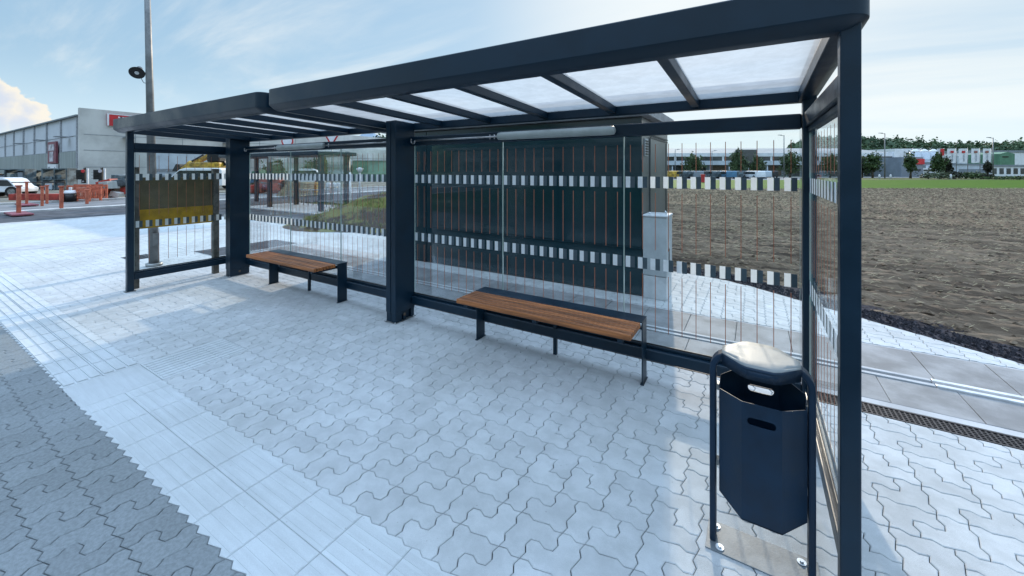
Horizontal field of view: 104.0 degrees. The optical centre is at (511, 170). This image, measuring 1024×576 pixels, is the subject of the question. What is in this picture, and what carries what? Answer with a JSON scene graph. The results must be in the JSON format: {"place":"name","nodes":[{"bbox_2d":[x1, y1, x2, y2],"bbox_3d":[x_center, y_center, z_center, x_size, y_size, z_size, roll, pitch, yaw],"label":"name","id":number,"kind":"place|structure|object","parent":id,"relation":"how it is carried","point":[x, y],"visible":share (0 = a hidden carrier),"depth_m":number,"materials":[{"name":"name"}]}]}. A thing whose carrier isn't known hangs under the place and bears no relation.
{"place":"outdoors","nodes":[
{"label":"outdoors","id":0,"kind":"place"},
{"bbox_2d":[0,324,245,575],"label":"platform paving","id":1,"kind":"structure","parent":0,"point":[80,495],"depth_m":1.93,"materials":[{"name":"grey concrete"}]},
{"bbox_2d":[0,222,268,252],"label":"paving band","id":2,"kind":"object","parent":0,"point":[87,241],"visible":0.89,"depth_m":9.07,"materials":[{"name":"grey concrete"}]},
{"bbox_2d":[0,215,269,248],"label":"paving","id":3,"kind":"structure","parent":0,"point":[32,233],"depth_m":10.60,"materials":[{"name":"grey concrete"}]},
{"bbox_2d":[0,201,307,222],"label":"road","id":4,"kind":"structure","parent":0,"point":[59,214],"depth_m":15.04,"materials":[{"name":"grey asphalt"}]},
{"bbox_2d":[4,185,33,215],"bbox_3d":[-17.760,1.070,14.400,1.500,1.060,0.500,0,0,31],"label":"barrier post","id":5,"kind":"object","parent":4,"relation":"on","point":[18,212],"visible":1,"depth_m":14.34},
{"bbox_2d":[0,187,385,210],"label":"carriageway","id":6,"kind":"structure","parent":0,"point":[68,204],"depth_m":19.54,"materials":[{"name":"grey asphalt"}]},
{"bbox_2d":[15,182,38,205],"bbox_3d":[-22.083,1.060,18.200,1.500,1.080,0.500,0,0,31],"label":"barrier post","id":7,"kind":"object","parent":6,"relation":"on","point":[26,203],"visible":0.99,"depth_m":18.14,"materials":[{"name":"plastic"}]},
{"bbox_2d":[40,186,44,205],"bbox_3d":[-20.204,1.115,17.200,0.130,0.870,0.130,0,0,31],"label":"barrier post","id":8,"kind":"object","parent":6,"relation":"on","point":[41,195],"visible":1,"depth_m":17.18,"materials":[{"name":"plastic"}]},
{"bbox_2d":[44,185,48,203],"bbox_3d":[-21.393,1.115,18.400,0.130,0.870,0.130,0,0,31],"label":"barrier post","id":9,"kind":"object","parent":6,"relation":"on","point":[46,194],"visible":0.93,"depth_m":18.37,"materials":[{"name":"plastic"}]},
{"bbox_2d":[64,187,76,201],"bbox_3d":[-22.742,1.240,20.600,0.540,0.720,0.540,0,0,31],"label":"drum","id":10,"kind":"object","parent":6,"relation":"on","point":[70,194],"visible":0.89,"depth_m":20.44,"materials":[{"name":"plastic"}]},
{"bbox_2d":[75,187,90,200],"bbox_3d":[-22.083,1.245,20.600,1.000,0.710,0.070,0,0,14],"label":"barrier","id":11,"kind":"object","parent":6,"relation":"on","point":[77,189],"visible":0.75,"depth_m":20.61,"materials":[{"name":"plastic"}]},
{"bbox_2d":[85,186,101,199],"bbox_3d":[-22.161,1.225,21.200,0.900,0.750,0.070,0,0,5],"label":"barrier","id":12,"kind":"object","parent":6,"relation":"on","point":[99,191],"visible":0.74,"depth_m":21.16,"materials":[{"name":"plastic"}]},
{"bbox_2d":[250,178,293,192],"bbox_3d":[-16.802,1.081,28.029,3.535,1.120,1.497,0,0,0],"label":"barrier","id":13,"kind":"object","parent":6,"relation":"on","point":[277,185],"visible":0.59,"depth_m":27.55,"materials":[{"name":"red plastic"}]},
{"bbox_2d":[0,180,385,202],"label":"yard","id":14,"kind":"structure","parent":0,"point":[4,199],"depth_m":37.31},
{"bbox_2d":[0,169,35,185],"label":"storage rack","id":15,"kind":"object","parent":14,"relation":"on","point":[29,175],"visible":0.36,"depth_m":32.78,"materials":[{"name":"grey metal"}]},
{"bbox_2d":[0,177,38,196],"bbox_3d":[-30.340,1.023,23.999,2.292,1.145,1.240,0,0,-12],"label":"white van","id":16,"kind":"object","parent":14,"relation":"on","point":[7,187],"visible":0.71,"depth_m":23.79,"materials":[{"name":"metal"}]},
{"bbox_2d":[17,170,40,188],"bbox_3d":[-40.528,0.800,34.000,2.800,1.600,0.820,0,0,0],"label":"storage rack","id":17,"kind":"object","parent":14,"relation":"on","point":[38,175],"visible":0.08,"depth_m":33.79,"materials":[{"name":"grey metal"}]},
{"bbox_2d":[41,168,77,189],"bbox_3d":[-37.312,0.725,33.000,2.100,1.750,0.820,0,0,0],"label":"storage rack","id":18,"kind":"object","parent":14,"relation":"on","point":[67,176],"visible":0.88,"depth_m":32.75,"materials":[{"name":"grey metal"}]},
{"bbox_2d":[74,168,88,183],"bbox_3d":[-26.809,0.720,24.944,0.620,1.760,0.340,0,0,-8],"label":"stored signal","id":19,"kind":"object","parent":14,"relation":"on","point":[83,175],"visible":0.91,"depth_m":24.89,"materials":[{"name":"black paint"}]},
{"bbox_2d":[91,168,105,180],"bbox_3d":[-25.743,0.720,24.944,0.620,1.760,0.340,0,0,-8],"label":"stored signal","id":20,"kind":"object","parent":14,"relation":"on","point":[100,174],"visible":0.79,"depth_m":24.88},
{"bbox_2d":[91,184,107,197],"bbox_3d":[-22.585,1.195,21.800,0.800,0.810,0.070,0,0,-30],"label":"barrier","id":21,"kind":"object","parent":14,"relation":"on","point":[106,191],"visible":0.45,"depth_m":21.91,"materials":[{"name":"plastic"}]},
{"bbox_2d":[95,179,124,197],"bbox_3d":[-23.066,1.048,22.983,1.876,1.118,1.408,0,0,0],"label":"parked car","id":22,"kind":"object","parent":14,"relation":"on","point":[116,188],"visible":0.66,"depth_m":22.76,"materials":[{"name":"metal"}]},
{"bbox_2d":[0,108,385,183],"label":"industrial hall","id":23,"kind":"structure","parent":14,"relation":"on","point":[91,140],"depth_m":45.40,"materials":[{"name":"metal"}]},
{"bbox_2d":[48,141,57,163],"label":"wall poster","id":24,"kind":"object","parent":23,"relation":"attached to","point":[53,152],"depth_m":43.96,"materials":[{"name":"red paper"}]},
{"bbox_2d":[107,113,131,125],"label":"wall sign","id":25,"kind":"object","parent":23,"relation":"attached to","point":[110,117],"visible":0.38,"depth_m":41.91,"materials":[{"name":"red paint"}]},
{"bbox_2d":[171,168,225,188],"bbox_3d":[-26.384,0.708,34.000,4.900,1.775,1.840,0,0,2],"label":"parked car","id":26,"kind":"object","parent":14,"relation":"on","point":[198,171],"visible":0.16,"depth_m":33.10,"materials":[{"name":"white paint"}]},
{"bbox_2d":[172,154,225,171],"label":"excavator","id":27,"kind":"object","parent":14,"relation":"on","point":[214,161],"visible":0.37,"depth_m":44.08,"materials":[{"name":"yellow paint"}]},
{"bbox_2d":[261,152,286,174],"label":"tree","id":28,"kind":"object","parent":14,"relation":"on","point":[277,164],"visible":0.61,"depth_m":41.70,"materials":[{"name":"green plant"}]},
{"bbox_2d":[288,169,325,184],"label":"white van","id":29,"kind":"object","parent":14,"relation":"on","point":[307,171],"visible":0.2,"depth_m":43.12,"materials":[{"name":"paint"}]},
{"bbox_2d":[303,157,329,172],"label":"tree","id":30,"kind":"object","parent":14,"relation":"on","point":[313,165],"visible":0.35,"depth_m":59.51,"materials":[{"name":"green plant"}]},
{"bbox_2d":[140,230,264,255],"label":"side paving","id":31,"kind":"structure","parent":0,"point":[198,240],"depth_m":9.10,"materials":[{"name":"grey concrete"}]},
{"bbox_2d":[219,209,314,223],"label":"asphalt path","id":32,"kind":"structure","parent":0,"point":[275,214],"depth_m":14.59,"materials":[{"name":"grey asphalt"}]},
{"bbox_2d":[250,203,335,214],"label":"island paving","id":33,"kind":"structure","parent":0,"point":[305,208],"depth_m":16.37,"materials":[{"name":"grey concrete"}]},
{"bbox_2d":[219,151,356,211],"bbox_3d":[-10.101,0.425,17.633,7.650,2.290,1.800,0,0,31],"label":"shelter","id":34,"kind":"object","parent":33,"relation":"on","point":[320,155],"visible":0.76,"depth_m":16.44,"materials":[{"name":"black metal"}]},
{"bbox_2d":[347,156,349,203],"bbox_3d":[-6.735,0.425,16.400,0.400,2.350,0.400,0,0,31],"label":"utility post","id":35,"kind":"object","parent":33,"relation":"on","point":[348,164],"visible":0.21,"depth_m":16.33,"materials":[{"name":"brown metal"}]},
{"bbox_2d":[250,192,383,203],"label":"side street","id":36,"kind":"structure","parent":0,"point":[353,196],"depth_m":22.93,"materials":[{"name":"grey asphalt"}]},
{"bbox_2d":[326,136,337,186],"bbox_3d":[-9.915,-0.300,22.020,0.882,3.800,0.091,0,0,0],"label":"yield sign","id":37,"kind":"object","parent":36,"relation":"on","point":[331,138],"visible":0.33,"depth_m":22.00,"materials":[{"name":"white metal"}]},
{"bbox_2d":[282,192,385,232],"bbox_3d":[-3.727,1.161,13.000,7.000,0.959,7.200,0,0,31],"label":"mound","id":38,"kind":"object","parent":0,"point":[328,215],"visible":0.28,"depth_m":11.22,"materials":[{"name":"green plant"}]},
{"bbox_2d":[300,192,385,227],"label":"grass tufts","id":39,"kind":"object","parent":38,"relation":"on","point":[322,213],"visible":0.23,"depth_m":11.55,"materials":[{"name":"green plant"}]},
{"bbox_2d":[327,164,352,180],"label":"garage","id":40,"kind":"structure","parent":0,"point":[336,169],"depth_m":60.00,"materials":[{"name":"green paint"}]},
{"bbox_2d":[352,160,385,173],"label":"green building","id":41,"kind":"structure","parent":0,"point":[370,166],"depth_m":62.00,"materials":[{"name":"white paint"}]},
{"bbox_2d":[352,161,367,172],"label":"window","id":42,"kind":"structure","parent":41,"relation":"in","point":[354,163],"depth_m":61.94,"materials":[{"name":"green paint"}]},
{"bbox_2d":[0,220,1023,575],"bbox_3d":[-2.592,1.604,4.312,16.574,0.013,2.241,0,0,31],"label":"paving","id":43,"kind":"structure","parent":0,"point":[402,423],"depth_m":2.40,"materials":[{"name":"grey concrete"}]},
{"bbox_2d":[144,0,162,266],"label":"lamp pole","id":44,"kind":"object","parent":43,"relation":"on","point":[154,261],"visible":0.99,"depth_m":6.66,"materials":[{"name":"metal"}]},
{"bbox_2d":[128,66,144,82],"bbox_3d":[-6.198,-1.599,6.638,0.267,0.292,0.224,0,0,14],"label":"horn speaker","id":45,"kind":"object","parent":44,"relation":"attached to","point":[137,72],"visible":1,"depth_m":6.61},
{"bbox_2d":[134,167,218,288],"bbox_3d":[-4.856,0.780,5.814,0.070,1.640,1.025,0,0,31],"label":"notice board","id":46,"kind":"object","parent":43,"relation":"on","point":[202,197],"visible":0.69,"depth_m":5.77,"materials":[{"name":"metal"}]},
{"bbox_2d":[0,271,455,575],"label":"tactile paving","id":47,"kind":"structure","parent":43,"relation":"on","point":[84,395],"depth_m":2.18,"materials":[{"name":"white concrete"}]},
{"bbox_2d":[194,240,295,255],"bbox_3d":[-5.473,1.603,8.307,0.870,0.014,1.560,0,0,31],"label":"pit cover","id":48,"kind":"object","parent":43,"relation":"on","point":[256,245],"visible":0.57,"depth_m":8.36,"materials":[{"name":"concrete"}]},
{"bbox_2d":[246,249,346,302],"bbox_3d":[-2.791,1.365,5.141,1.550,0.470,0.437,0,0,31],"label":"bench","id":49,"kind":"object","parent":43,"relation":"on","point":[310,264],"visible":1,"depth_m":4.97,"materials":[{"name":"brown wood"}]},
{"bbox_2d":[113,0,869,575],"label":"bus shelter","id":50,"kind":"object","parent":43,"relation":"on","point":[741,54],"visible":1,"depth_m":2.70,"materials":[{"name":"black metal"}]},
{"bbox_2d":[456,287,647,385],"bbox_3d":[0.278,1.365,3.306,1.550,0.470,0.437,0,0,31],"label":"bench","id":51,"kind":"object","parent":43,"relation":"on","point":[621,327],"visible":1,"depth_m":3.20,"materials":[{"name":"brown wood"}]},
{"bbox_2d":[254,249,935,387],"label":"channel rails","id":52,"kind":"object","parent":43,"relation":"on","point":[905,376],"visible":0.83,"depth_m":3.72,"materials":[{"name":"grey metal"}]},
{"bbox_2d":[258,250,934,384],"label":"channel floor","id":53,"kind":"structure","parent":43,"relation":"on","point":[700,337],"depth_m":3.75,"materials":[{"name":"grey concrete"}]},
{"bbox_2d":[219,255,1023,450],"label":"drain grate","id":54,"kind":"object","parent":43,"relation":"on","point":[1010,441],"visible":0.26,"depth_m":2.56,"materials":[{"name":"metal"}]},
{"bbox_2d":[225,245,1023,437],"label":"edge strip","id":55,"kind":"object","parent":43,"relation":"on","point":[951,419],"visible":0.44,"depth_m":2.69,"materials":[{"name":"grey concrete"}]},
{"bbox_2d":[705,341,819,575],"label":"litter bin","id":56,"kind":"object","parent":43,"relation":"on","point":[764,460],"visible":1,"depth_m":1.58,"materials":[{"name":"metal"}]},
{"bbox_2d":[673,266,1023,363],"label":"gravel margin","id":57,"kind":"object","parent":43,"relation":"on","point":[942,328],"visible":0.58,"depth_m":4.11,"materials":[{"name":"grey gravel"}]},
{"bbox_2d":[931,378,1023,405],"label":"channel rails","id":58,"kind":"object","parent":43,"relation":"on","point":[985,393],"visible":1,"depth_m":2.87,"materials":[{"name":"silver metal"}]},
{"bbox_2d":[0,0,1023,148],"label":"sky","id":59,"kind":"structure","parent":0,"point":[952,71],"materials":[{"name":"blue"}]},
{"bbox_2d":[206,223,1023,369],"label":"paving","id":60,"kind":"structure","parent":0,"point":[744,303],"depth_m":4.95,"materials":[{"name":"grey concrete"}]},
{"bbox_2d":[384,113,673,295],"bbox_3d":[0.136,0.385,7.014,4.805,2.430,1.960,0,0,31],"label":"transformer kiosk","id":61,"kind":"object","parent":60,"relation":"on","point":[523,214],"visible":0.57,"depth_m":5.81,"materials":[{"name":"grey metal"}]},
{"bbox_2d":[650,136,667,212],"bbox_3d":[2.190,0.495,5.945,0.023,1.970,1.240,0,0,31],"label":"door","id":62,"kind":"structure","parent":61,"relation":"in","point":[661,147],"depth_m":5.94,"materials":[{"name":"grey metal"}]},
{"bbox_2d":[643,211,672,300],"bbox_3d":[1.857,1.055,5.098,0.305,1.091,0.385,0,0,31],"label":"electric cabinet","id":63,"kind":"object","parent":60,"relation":"on","point":[661,252],"visible":0.88,"depth_m":4.95,"materials":[{"name":"metal"}]},
{"bbox_2d":[223,176,1023,363],"bbox_3d":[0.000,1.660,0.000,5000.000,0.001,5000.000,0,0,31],"label":"ground","id":64,"kind":"structure","parent":0,"point":[837,179],"depth_m":70.89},
{"bbox_2d":[0,186,385,204],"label":"kerb","id":65,"kind":"structure","parent":64,"relation":"on","point":[35,202],"depth_m":21.30,"materials":[{"name":"grey concrete"}]},
{"bbox_2d":[9,194,58,199],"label":"red beam","id":66,"kind":"structure","parent":65,"relation":"on","point":[37,196],"depth_m":20.15,"materials":[{"name":"red metal"}]},
{"bbox_2d":[680,151,706,170],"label":"tree","id":67,"kind":"object","parent":64,"relation":"on","point":[694,163],"visible":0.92,"depth_m":87.39,"materials":[{"name":"green plant"}]},
{"bbox_2d":[728,148,749,170],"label":"tree","id":68,"kind":"object","parent":64,"relation":"on","point":[738,162],"visible":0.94,"depth_m":87.31,"materials":[{"name":"green plant"}]},
{"bbox_2d":[748,152,766,170],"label":"tree","id":69,"kind":"object","parent":64,"relation":"on","point":[757,164],"visible":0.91,"depth_m":86.49,"materials":[{"name":"green plant"}]},
{"bbox_2d":[667,148,906,175],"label":"office block","id":70,"kind":"structure","parent":64,"relation":"on","point":[718,159],"depth_m":104.63,"materials":[{"name":"white paint"}]},
{"bbox_2d":[862,150,883,177],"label":"tree","id":71,"kind":"object","parent":64,"relation":"on","point":[871,162],"visible":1,"depth_m":83.72,"materials":[{"name":"green plant"}]},
{"bbox_2d":[870,149,921,152],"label":"white hall","id":72,"kind":"structure","parent":64,"relation":"on","point":[888,150],"depth_m":176.12,"materials":[{"name":"paint"}]},
{"bbox_2d":[787,135,1023,150],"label":"wood","id":73,"kind":"object","parent":64,"relation":"on","point":[870,143],"visible":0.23,"depth_m":286.67,"materials":[{"name":"green plant"}]},
{"bbox_2d":[902,151,918,177],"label":"tree","id":74,"kind":"object","parent":64,"relation":"on","point":[909,161],"visible":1,"depth_m":79.71,"materials":[{"name":"green plant"}]},
{"bbox_2d":[920,148,929,161],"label":"silo","id":75,"kind":"object","parent":64,"relation":"on","point":[925,154],"visible":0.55,"depth_m":133.83,"materials":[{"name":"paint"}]},
{"bbox_2d":[917,172,939,178],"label":"bush","id":76,"kind":"object","parent":64,"relation":"on","point":[928,175],"visible":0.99,"depth_m":73.55,"materials":[{"name":"green plant"}]},
{"bbox_2d":[926,152,949,172],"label":"tree","id":77,"kind":"object","parent":64,"relation":"on","point":[937,161],"visible":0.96,"depth_m":77.69,"materials":[{"name":"green plant"}]},
{"bbox_2d":[933,170,954,178],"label":"bush","id":78,"kind":"object","parent":64,"relation":"on","point":[943,174],"visible":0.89,"depth_m":73.60,"materials":[{"name":"green plant"}]},
{"bbox_2d":[944,156,954,176],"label":"tree","id":79,"kind":"object","parent":64,"relation":"on","point":[948,166],"visible":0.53,"depth_m":81.56,"materials":[{"name":"green plant"}]},
{"bbox_2d":[924,164,985,174],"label":"showroom","id":80,"kind":"structure","parent":64,"relation":"on","point":[962,168],"depth_m":105.00,"materials":[{"name":"white paint"}]},
{"bbox_2d":[959,169,983,174],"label":"window","id":81,"kind":"structure","parent":80,"relation":"in","point":[960,170],"depth_m":104.93,"materials":[{"name":"grey glass"}]},
{"bbox_2d":[947,169,966,178],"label":"bush","id":82,"kind":"object","parent":64,"relation":"on","point":[955,173],"visible":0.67,"depth_m":74.52,"materials":[{"name":"green plant"}]},
{"bbox_2d":[956,172,984,178],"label":"bush","id":83,"kind":"object","parent":64,"relation":"on","point":[970,176],"visible":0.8,"depth_m":74.41,"materials":[{"name":"green plant"}]},
{"bbox_2d":[944,150,1023,164],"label":"long hall","id":84,"kind":"structure","parent":64,"relation":"on","point":[1019,157],"depth_m":150.00,"materials":[{"name":"white paint"}]},
{"bbox_2d":[986,137,993,173],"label":"street lamp","id":85,"kind":"object","parent":64,"relation":"on","point":[992,154],"visible":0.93,"depth_m":73.93,"materials":[{"name":"metal"}]},
{"bbox_2d":[968,152,1014,164],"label":"green house","id":86,"kind":"structure","parent":64,"relation":"on","point":[1004,158],"depth_m":118.08,"materials":[{"name":"paint"}]},
{"bbox_2d":[976,176,1023,179],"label":"bush","id":87,"kind":"object","parent":64,"relation":"on","point":[998,177],"visible":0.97,"depth_m":69.76,"materials":[{"name":"green plant"}]},
{"bbox_2d":[989,165,1023,175],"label":"workshop","id":88,"kind":"structure","parent":64,"relation":"on","point":[1008,170],"depth_m":103.94,"materials":[{"name":"white paint"}]},
{"bbox_2d":[250,245,1023,432],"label":"slab paving","id":89,"kind":"structure","parent":0,"point":[1000,414],"depth_m":3.49,"materials":[{"name":"grey concrete"}]},
{"bbox_2d":[668,178,799,179],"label":"car park","id":90,"kind":"structure","parent":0,"point":[734,179],"depth_m":69.53,"materials":[{"name":"grey asphalt"}]},
{"bbox_2d":[667,171,679,178],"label":"parked car","id":91,"kind":"object","parent":90,"relation":"on","point":[673,174],"visible":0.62,"depth_m":74.21,"materials":[{"name":"yellow paint"}]},
{"bbox_2d":[674,171,691,177],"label":"parked car","id":92,"kind":"object","parent":90,"relation":"on","point":[688,174],"visible":0.64,"depth_m":76.42,"materials":[{"name":"metal"}]},
{"bbox_2d":[704,171,720,177],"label":"parked car","id":93,"kind":"object","parent":90,"relation":"on","point":[716,174],"visible":0.56,"depth_m":76.69,"materials":[{"name":"metal"}]},
{"bbox_2d":[719,171,736,178],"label":"parked car","id":94,"kind":"object","parent":90,"relation":"on","point":[733,174],"visible":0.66,"depth_m":73.98,"materials":[{"name":"blue paint"}]},
{"bbox_2d":[744,171,765,177],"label":"parked car","id":95,"kind":"object","parent":90,"relation":"on","point":[761,174],"visible":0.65,"depth_m":74.40,"materials":[{"name":"white paint"}]},
{"bbox_2d":[668,177,954,177],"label":"road","id":96,"kind":"structure","parent":0,"point":[837,177],"depth_m":87.97,"materials":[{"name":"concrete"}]},
{"bbox_2d":[775,149,801,177],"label":"tree","id":97,"kind":"object","parent":96,"relation":"on","point":[791,163],"visible":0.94,"depth_m":85.33,"materials":[{"name":"green plant"}]},
{"bbox_2d":[819,153,837,177],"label":"tree","id":98,"kind":"object","parent":96,"relation":"on","point":[824,166],"visible":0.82,"depth_m":85.61,"materials":[{"name":"green plant"}]},
{"bbox_2d":[870,157,924,176],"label":"grey annex","id":99,"kind":"object","parent":96,"relation":"on","point":[894,167],"visible":0.48,"depth_m":96.95,"materials":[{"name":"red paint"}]},
{"bbox_2d":[947,148,956,170],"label":"banner flag","id":100,"kind":"object","parent":96,"relation":"on","point":[952,154],"visible":0.87,"depth_m":89.99,"materials":[{"name":"white fabric"}]},
{"bbox_2d":[959,148,967,171],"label":"banner flag","id":101,"kind":"object","parent":96,"relation":"on","point":[963,155],"visible":0.94,"depth_m":90.00,"materials":[{"name":"white fabric"}]},
{"bbox_2d":[971,149,979,162],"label":"banner flag","id":102,"kind":"object","parent":96,"relation":"on","point":[975,155],"visible":0.95,"depth_m":90.00,"materials":[{"name":"white fabric"}]},
{"bbox_2d":[980,160,991,174],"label":"tree","id":103,"kind":"object","parent":96,"relation":"on","point":[987,167],"visible":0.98,"depth_m":85.84,"materials":[{"name":"green plant"}]},
{"bbox_2d":[983,148,991,173],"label":"banner flag","id":104,"kind":"object","parent":96,"relation":"on","point":[987,154],"visible":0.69,"depth_m":90.00,"materials":[{"name":"white fabric"}]},
{"bbox_2d":[667,187,1023,347],"bbox_3d":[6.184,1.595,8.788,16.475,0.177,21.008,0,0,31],"label":"field soil","id":105,"kind":"structure","parent":0,"point":[979,315],"depth_m":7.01,"materials":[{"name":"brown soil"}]},
{"bbox_2d":[668,180,1023,188],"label":"grass strip","id":106,"kind":"object","parent":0,"point":[942,184],"depth_m":45.11,"materials":[{"name":"green plant"}]},
{"label":"rear lawn","id":107,"kind":"structure","parent":0,"visible":0},
{"bbox_2d":[0,215,122,223],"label":"kerb","id":108,"kind":"structure","parent":107,"relation":"on","point":[60,219],"depth_m":12.88,"materials":[{"name":"grey concrete"}]},
{"bbox_2d":[0,190,385,213],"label":"median kerb","id":109,"kind":"structure","parent":107,"relation":"on","point":[68,208],"depth_m":16.99,"materials":[{"name":"concrete"}]},
{"bbox_2d":[58,186,64,207],"bbox_3d":[-18.365,1.095,16.300,0.162,0.910,0.162,0,0,31],"label":"barrier post","id":110,"kind":"object","parent":109,"relation":"on","point":[61,196],"visible":1,"depth_m":16.27,"materials":[{"name":"plastic"}]},
{"bbox_2d":[281,139,292,196],"bbox_3d":[-13.472,-0.255,24.024,0.720,3.710,0.101,0,0,0],"label":"round sign","id":111,"kind":"object","parent":109,"relation":"on","point":[288,141],"visible":0.38,"depth_m":23.98,"materials":[{"name":"white metal"}]},
{"bbox_2d":[276,182,314,196],"bbox_3d":[-13.220,1.155,24.495,1.850,0.850,1.000,0,0,4],"label":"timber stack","id":112,"kind":"object","parent":109,"relation":"on","point":[306,185],"visible":0.67,"depth_m":24.03,"materials":[{"name":"beige wood"}]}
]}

